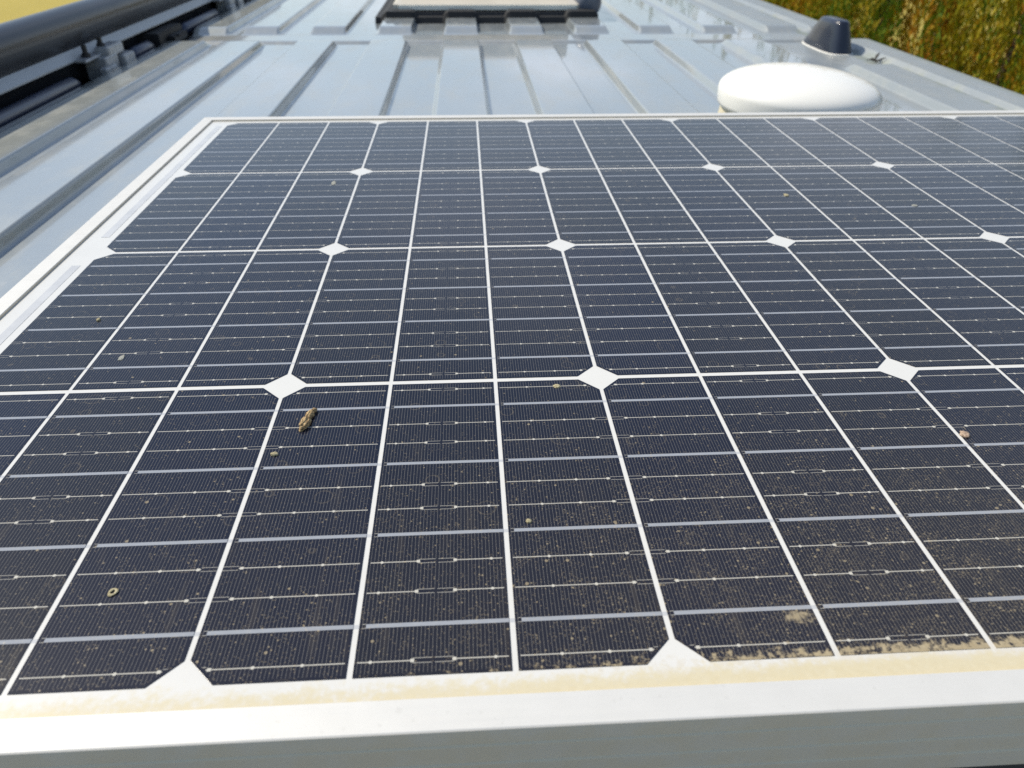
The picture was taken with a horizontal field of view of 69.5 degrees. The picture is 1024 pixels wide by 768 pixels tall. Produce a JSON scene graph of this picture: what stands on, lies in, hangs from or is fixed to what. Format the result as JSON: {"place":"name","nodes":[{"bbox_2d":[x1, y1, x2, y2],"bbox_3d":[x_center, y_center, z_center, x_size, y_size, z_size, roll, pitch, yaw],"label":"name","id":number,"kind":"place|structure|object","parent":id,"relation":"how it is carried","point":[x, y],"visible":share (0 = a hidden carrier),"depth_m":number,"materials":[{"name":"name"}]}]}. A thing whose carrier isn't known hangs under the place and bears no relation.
{"place":"outdoors","nodes":[
{"label":"outdoors","id":0,"kind":"place"},
{"bbox_2d":[0,0,1019,88],"bbox_3d":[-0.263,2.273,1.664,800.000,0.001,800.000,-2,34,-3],"label":"lawn","id":1,"kind":"structure","parent":0,"point":[12,9],"depth_m":20.71,"materials":[{"name":"plant"}]},
{"bbox_2d":[0,0,1023,297],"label":"camper van","id":2,"kind":"object","parent":1,"relation":"on","point":[74,156],"visible":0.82,"depth_m":1.33,"materials":[{"name":"silver metal"}]},
{"bbox_2d":[0,0,247,108],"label":"awning","id":3,"kind":"object","parent":2,"relation":"attached to","point":[82,41],"visible":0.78,"depth_m":1.33,"materials":[{"name":"metal"}]},
{"bbox_2d":[375,0,601,23],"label":"roof vent","id":4,"kind":"object","parent":2,"relation":"on","point":[480,11],"visible":0.99,"depth_m":1.96,"materials":[{"name":"black plastic"}]},
{"bbox_2d":[0,110,1023,767],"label":"solar panel","id":5,"kind":"object","parent":2,"relation":"on","point":[750,482],"visible":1,"depth_m":0.31,"materials":[{"name":"black glass"}]},
{"bbox_2d":[107,588,118,596],"bbox_3d":[-0.133,0.069,0.246,0.003,0.001,0.004,-2,34,-3],"label":"ring dropping","id":6,"kind":"object","parent":5,"relation":"on","point":[109,594],"visible":1,"depth_m":0.25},
{"bbox_2d":[299,408,316,431],"bbox_3d":[-0.090,0.015,0.326,0.005,0.004,0.017,5,34,7],"label":"dry clump","id":7,"kind":"object","parent":5,"relation":"on","point":[305,422],"visible":1,"depth_m":0.32,"materials":[{"name":"beige"}]},
{"bbox_2d":[959,431,970,437],"bbox_3d":[0.197,0.022,0.320,0.004,0.002,0.005,-2,34,-3],"label":"bird dropping","id":8,"kind":"object","parent":5,"relation":"on","point":[964,434],"visible":1,"depth_m":0.32,"materials":[{"name":"white"}]},
{"bbox_2d":[717,62,882,112],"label":"satellite dome","id":9,"kind":"structure","parent":2,"relation":"on","point":[780,87],"depth_m":1.00,"materials":[{"name":"white plastic"}]},
{"bbox_2d":[802,16,852,55],"bbox_3d":[0.706,-0.781,1.640,0.066,0.065,0.189,-2,34,-3],"label":"roof aerial","id":10,"kind":"object","parent":2,"relation":"on","point":[830,35],"visible":1,"depth_m":1.59,"materials":[{"name":"grey plastic"}]},
{"bbox_2d":[867,53,885,61],"bbox_3d":[0.746,-0.668,1.510,0.030,0.017,0.021,-2,34,-3],"label":"dry leaf","id":11,"kind":"object","parent":2,"relation":"on","point":[875,58],"visible":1,"depth_m":1.51,"materials":[{"name":"grey"}]},
{"bbox_2d":[764,0,877,38],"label":"hedge conifer","id":12,"kind":"object","parent":1,"relation":"on","point":[798,9],"visible":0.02,"depth_m":4.61,"materials":[{"name":"green plant"}]},
{"bbox_2d":[767,0,903,41],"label":"hedge conifer","id":13,"kind":"object","parent":1,"relation":"on","point":[795,4],"visible":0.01,"depth_m":4.17,"materials":[{"name":"green plant"}]},
{"bbox_2d":[802,0,967,60],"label":"hedge conifer","id":14,"kind":"object","parent":1,"relation":"on","point":[841,5],"visible":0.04,"depth_m":3.77,"materials":[{"name":"green plant"}]},
{"bbox_2d":[854,0,1023,82],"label":"hedge conifer","id":15,"kind":"object","parent":1,"relation":"on","point":[944,26],"visible":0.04,"depth_m":3.37,"materials":[{"name":"green plant"}]},
{"bbox_2d":[905,0,1023,94],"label":"hedge conifer","id":16,"kind":"object","parent":1,"relation":"on","point":[957,45],"visible":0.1,"depth_m":2.94,"materials":[{"name":"green plant"}]},
{"bbox_2d":[966,0,1023,94],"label":"hedge conifer","id":17,"kind":"object","parent":1,"relation":"on","point":[1017,85],"visible":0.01,"depth_m":2.68,"materials":[{"name":"green plant"}]}
]}

